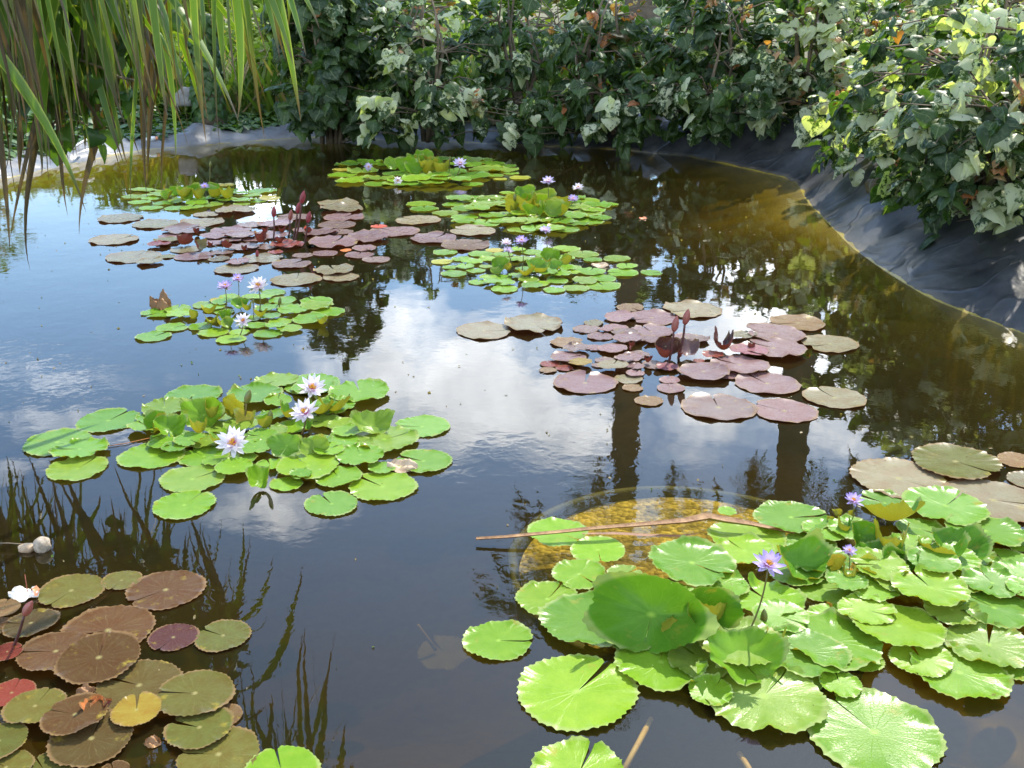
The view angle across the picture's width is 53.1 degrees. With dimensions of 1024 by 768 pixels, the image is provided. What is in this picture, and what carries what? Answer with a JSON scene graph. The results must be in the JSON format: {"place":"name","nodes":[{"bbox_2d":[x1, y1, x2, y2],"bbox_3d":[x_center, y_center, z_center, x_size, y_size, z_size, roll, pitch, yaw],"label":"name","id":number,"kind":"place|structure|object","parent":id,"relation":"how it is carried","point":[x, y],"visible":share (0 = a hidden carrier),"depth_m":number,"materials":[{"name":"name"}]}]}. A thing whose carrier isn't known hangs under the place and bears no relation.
{"place":"outdoors","nodes":[
{"label":"outdoors","id":0,"kind":"place"},
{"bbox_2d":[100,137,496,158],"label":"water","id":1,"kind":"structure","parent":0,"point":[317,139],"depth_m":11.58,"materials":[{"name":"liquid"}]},
{"bbox_2d":[8,576,39,601],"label":"flower","id":2,"kind":"object","parent":1,"relation":"on","point":[20,594],"visible":1,"depth_m":2.75,"materials":[{"name":"white plant"}]},
{"bbox_2d":[0,536,51,553],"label":"seed pod","id":3,"kind":"object","parent":1,"relation":"on","point":[41,545],"visible":1,"depth_m":2.97,"materials":[{"name":"white plant"}]},
{"bbox_2d":[76,683,94,693],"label":"dead leaf","id":4,"kind":"object","parent":1,"relation":"on","point":[85,687],"visible":0.63,"depth_m":2.37,"materials":[{"name":"brown plant"}]},
{"bbox_2d":[78,589,114,615],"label":"lily stalk","id":5,"kind":"object","parent":1,"relation":"in","point":[101,599],"visible":0.56,"depth_m":2.79,"materials":[{"name":"brown plant"}]},
{"bbox_2d":[109,438,149,445],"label":"fallen stem","id":6,"kind":"object","parent":1,"relation":"on","point":[129,442],"visible":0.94,"depth_m":3.71,"materials":[{"name":"brown plant"}]},
{"bbox_2d":[0,570,259,767],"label":"water lily","id":7,"kind":"object","parent":1,"relation":"on","point":[76,653],"visible":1,"depth_m":2.40,"materials":[{"name":"brown plant"}]},
{"bbox_2d":[144,735,161,747],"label":"dead leaf","id":8,"kind":"object","parent":1,"relation":"on","point":[153,741],"visible":1,"depth_m":2.20,"materials":[{"name":"brown plant"}]},
{"bbox_2d":[122,161,279,209],"bbox_3d":[-2.514,-1.612,8.327,1.225,0.250,1.175,-9,22,-23],"label":"water lily","id":9,"kind":"object","parent":1,"relation":"on","point":[197,190],"visible":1,"depth_m":8.21,"materials":[{"name":"green plant"}]},
{"bbox_2d":[22,371,452,519],"bbox_3d":[-0.902,0.140,3.743,1.481,0.180,1.282,12,24,29],"label":"water lily","id":10,"kind":"object","parent":1,"relation":"on","point":[367,436],"visible":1,"depth_m":3.65,"materials":[{"name":"green plant"}]},
{"bbox_2d":[135,273,344,343],"bbox_3d":[-1.388,-0.423,5.170,1.036,0.235,0.883,-9,22,-23],"label":"water lily","id":11,"kind":"object","parent":1,"relation":"on","point":[319,306],"visible":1,"depth_m":5.15,"materials":[{"name":"green plant"}]},
{"bbox_2d":[149,289,171,309],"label":"dead leaf","id":12,"kind":"object","parent":11,"relation":"on","point":[163,301],"visible":1,"depth_m":5.32,"materials":[{"name":"brown plant"}]},
{"bbox_2d":[244,745,321,767],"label":"water lily","id":13,"kind":"object","parent":1,"relation":"on","point":[295,757],"visible":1,"depth_m":2.16,"materials":[{"name":"green plant"}]},
{"bbox_2d":[88,191,494,285],"bbox_3d":[-1.656,-1.177,7.000,2.823,0.366,2.327,18,27,40],"label":"water lily","id":14,"kind":"object","parent":1,"relation":"on","point":[341,272],"visible":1,"depth_m":6.81,"materials":[{"name":"purple plant"}]},
{"bbox_2d":[387,458,417,472],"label":"dead leaf","id":15,"kind":"object","parent":1,"relation":"on","point":[409,464],"visible":1,"depth_m":3.50,"materials":[{"name":"beige plant"}]},
{"bbox_2d":[328,149,530,187],"bbox_3d":[-0.776,-2.059,9.588,1.895,0.205,1.822,0,21,0],"label":"water lily","id":16,"kind":"object","parent":1,"relation":"on","point":[426,162],"visible":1,"depth_m":9.40,"materials":[{"name":"green plant"}]},
{"bbox_2d":[417,624,473,669],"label":"sunken leaf","id":17,"kind":"object","parent":1,"relation":"in","point":[432,655],"visible":0.95,"depth_m":3.08,"materials":[{"name":"grey plant"}]},
{"bbox_2d":[2,207,991,670],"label":"floating specks","id":18,"kind":"object","parent":1,"relation":"on","point":[396,391],"visible":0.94,"depth_m":4.63,"materials":[{"name":"brown plant"}]},
{"bbox_2d":[406,176,617,232],"bbox_3d":[0.004,-1.450,7.824,1.675,0.300,1.440,13,24,30],"label":"water lily","id":19,"kind":"object","parent":1,"relation":"on","point":[548,204],"visible":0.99,"depth_m":7.63,"materials":[{"name":"green plant"}]},
{"bbox_2d":[431,225,661,292],"bbox_3d":[0.191,-0.785,6.111,1.383,0.251,1.162,0,21,0],"label":"water lily","id":20,"kind":"object","parent":1,"relation":"on","point":[551,261],"visible":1,"depth_m":6.04,"materials":[{"name":"green plant"}]},
{"bbox_2d":[591,262,608,267],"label":"dead leaf","id":21,"kind":"object","parent":1,"relation":"on","point":[601,265],"visible":1,"depth_m":6.18,"materials":[{"name":"beige plant"}]},
{"bbox_2d":[476,512,794,539],"bbox_3d":[0.367,0.425,3.065,0.951,0.034,0.089,-1,21,-2],"label":"stick","id":22,"kind":"object","parent":1,"relation":"on","point":[711,517],"visible":1,"depth_m":3.06,"materials":[{"name":"brown wood"}]},
{"bbox_2d":[623,716,653,767],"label":"lily stalk","id":23,"kind":"object","parent":1,"relation":"in","point":[638,743],"visible":1,"depth_m":2.27,"materials":[{"name":"beige plant"}]},
{"bbox_2d":[582,532,697,536],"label":"dry leaf","id":24,"kind":"object","parent":1,"relation":"on","point":[643,534],"visible":0.96,"depth_m":3.06,"materials":[{"name":"beige plant"}]},
{"bbox_2d":[456,299,866,422],"bbox_3d":[0.674,-0.236,4.628,1.891,0.263,1.672,0,21,0],"label":"water lily","id":25,"kind":"object","parent":1,"relation":"on","point":[782,338],"visible":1,"depth_m":4.56,"materials":[{"name":"purple plant"}]},
{"bbox_2d":[462,506,947,767],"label":"water lily","id":26,"kind":"object","parent":1,"relation":"on","point":[705,636],"visible":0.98,"depth_m":2.47,"materials":[{"name":"green plant"}]},
{"bbox_2d":[736,751,751,767],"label":"lily stalk","id":27,"kind":"object","parent":1,"relation":"in","point":[743,759],"visible":1,"depth_m":2.21,"materials":[{"name":"beige plant"}]},
{"bbox_2d":[752,485,1023,699],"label":"water lily","id":28,"kind":"object","parent":1,"relation":"on","point":[816,561],"visible":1,"depth_m":2.77,"materials":[{"name":"green plant"}]},
{"bbox_2d":[849,442,1023,521],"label":"water lily","id":29,"kind":"object","parent":1,"relation":"on","point":[933,464],"visible":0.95,"depth_m":3.45,"materials":[{"name":"brown plant"}]},
{"bbox_2d":[3,2,909,146],"bbox_3d":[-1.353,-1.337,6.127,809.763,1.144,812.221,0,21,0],"label":"ground","id":30,"kind":"structure","parent":0,"point":[748,21],"depth_m":54.87,"materials":[{"name":"soil"}]},
{"bbox_2d":[0,84,290,159],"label":"ground cover","id":31,"kind":"object","parent":30,"relation":"on","point":[244,118],"visible":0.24,"depth_m":11.90,"materials":[{"name":"green plant"}]},
{"bbox_2d":[123,9,180,67],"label":"shrub","id":32,"kind":"object","parent":30,"relation":"on","point":[176,47],"visible":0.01,"depth_m":14.67,"materials":[{"name":"green plant"}]},
{"bbox_2d":[0,0,319,267],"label":"strap leaf plant","id":33,"kind":"object","parent":30,"relation":"on","point":[93,26],"visible":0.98,"depth_m":3.65,"materials":[{"name":"green plant"}]},
{"bbox_2d":[0,0,183,166],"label":"creeper vine","id":34,"kind":"object","parent":33,"relation":"attached to","point":[98,138],"visible":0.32,"depth_m":4.06,"materials":[{"name":"green plant"}]},
{"bbox_2d":[175,86,191,106],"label":"stone block","id":35,"kind":"structure","parent":30,"relation":"on","point":[182,98],"depth_m":12.35,"materials":[{"name":"grey stone"}]},
{"bbox_2d":[184,14,230,124],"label":"leaf plant","id":36,"kind":"object","parent":30,"relation":"on","point":[210,106],"visible":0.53,"depth_m":11.82,"materials":[{"name":"green plant"}]},
{"bbox_2d":[211,3,273,65],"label":"shrub","id":37,"kind":"object","parent":30,"relation":"on","point":[256,38],"visible":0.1,"depth_m":16.08,"materials":[{"name":"green plant"}]},
{"bbox_2d":[244,36,311,102],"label":"shrub","id":38,"kind":"object","parent":30,"relation":"on","point":[260,54],"visible":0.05,"depth_m":13.30,"materials":[{"name":"green plant"}]},
{"bbox_2d":[0,21,610,113],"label":"grass","id":39,"kind":"structure","parent":30,"relation":"on","point":[248,100],"depth_m":12.72,"materials":[{"name":"green plant"}]},
{"bbox_2d":[252,0,419,156],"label":"hibiscus bush","id":40,"kind":"object","parent":30,"relation":"on","point":[339,46],"visible":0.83,"depth_m":10.75,"materials":[{"name":"green plant"}]},
{"bbox_2d":[299,0,475,76],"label":"hibiscus bush","id":41,"kind":"object","parent":30,"relation":"on","point":[442,21],"visible":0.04,"depth_m":13.12,"materials":[{"name":"green plant"}]},
{"bbox_2d":[355,0,528,150],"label":"hibiscus bush","id":42,"kind":"object","parent":30,"relation":"on","point":[407,57],"visible":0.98,"depth_m":10.57,"materials":[{"name":"green plant"}]},
{"bbox_2d":[0,112,1023,767],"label":"pond liner","id":43,"kind":"object","parent":30,"relation":"on","point":[324,666],"visible":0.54,"depth_m":5.82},
{"bbox_2d":[146,136,157,140],"bbox_3d":[-3.949,-2.673,11.203,0.155,0.071,0.052,-10,23,-25],"label":"plastic bottle","id":44,"kind":"object","parent":43,"relation":"on","point":[154,138],"visible":0.58,"depth_m":11.20,"materials":[{"name":"white plastic"}]},
{"bbox_2d":[507,486,863,767],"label":"planter tub","id":45,"kind":"object","parent":43,"relation":"on","point":[686,730],"visible":0.37,"depth_m":2.87,"materials":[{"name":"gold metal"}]},
{"bbox_2d":[458,0,594,147],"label":"hibiscus bush","id":46,"kind":"object","parent":30,"relation":"on","point":[517,72],"visible":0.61,"depth_m":11.14,"materials":[{"name":"green plant"}]},
{"bbox_2d":[127,0,989,29],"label":"woods","id":47,"kind":"object","parent":30,"relation":"on","point":[504,7],"visible":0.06,"depth_m":44.42,"materials":[{"name":"green plant"}]},
{"bbox_2d":[474,0,647,74],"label":"hibiscus bush","id":48,"kind":"object","parent":30,"relation":"on","point":[546,35],"visible":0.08,"depth_m":13.81,"materials":[{"name":"green plant"}]},
{"bbox_2d":[519,0,685,161],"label":"hibiscus bush","id":49,"kind":"object","parent":30,"relation":"on","point":[588,52],"visible":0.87,"depth_m":10.50,"materials":[{"name":"green plant"}]},
{"bbox_2d":[430,50,835,118],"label":"undergrowth","id":50,"kind":"object","parent":30,"relation":"on","point":[804,63],"visible":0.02,"depth_m":12.85,"materials":[{"name":"green plant"}]},
{"bbox_2d":[468,107,798,125],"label":"leaf litter","id":51,"kind":"object","parent":30,"relation":"on","point":[494,123],"visible":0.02,"depth_m":12.01,"materials":[{"name":"brown plant"}]},
{"bbox_2d":[618,0,804,147],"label":"hibiscus bush","id":52,"kind":"object","parent":30,"relation":"on","point":[691,72],"visible":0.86,"depth_m":10.00,"materials":[{"name":"green plant"}]},
{"bbox_2d":[628,0,814,79],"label":"hibiscus bush","id":53,"kind":"object","parent":30,"relation":"on","point":[666,21],"visible":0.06,"depth_m":13.13,"materials":[{"name":"green plant"}]},
{"bbox_2d":[706,0,901,148],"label":"hibiscus bush","id":54,"kind":"object","parent":30,"relation":"on","point":[777,74],"visible":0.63,"depth_m":9.68,"materials":[{"name":"green plant"}]},
{"bbox_2d":[769,0,912,74],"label":"hibiscus bush","id":55,"kind":"object","parent":30,"relation":"on","point":[903,16],"visible":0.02,"depth_m":12.37,"materials":[{"name":"green plant"}]},
{"bbox_2d":[802,0,1023,192],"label":"hibiscus bush","id":56,"kind":"object","parent":30,"relation":"on","point":[814,124],"visible":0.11,"depth_m":7.74,"materials":[{"name":"green plant"}]},
{"bbox_2d":[813,0,1023,140],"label":"hibiscus bush","id":57,"kind":"object","parent":30,"relation":"on","point":[827,132],"visible":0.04,"depth_m":8.98,"materials":[{"name":"green plant"}]},
{"bbox_2d":[828,0,1023,250],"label":"hibiscus bush","id":58,"kind":"object","parent":30,"relation":"on","point":[958,121],"visible":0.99,"depth_m":5.83,"materials":[{"name":"green plant"}]},
{"bbox_2d":[624,0,659,29],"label":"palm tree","id":59,"kind":"object","parent":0,"point":[646,13],"visible":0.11,"depth_m":20.37,"materials":[{"name":"grey plant"}]},
{"bbox_2d":[807,12,852,65],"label":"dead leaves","id":60,"kind":"object","parent":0,"point":[818,20],"visible":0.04,"depth_m":20.54,"materials":[{"name":"brown plant"}]}
]}

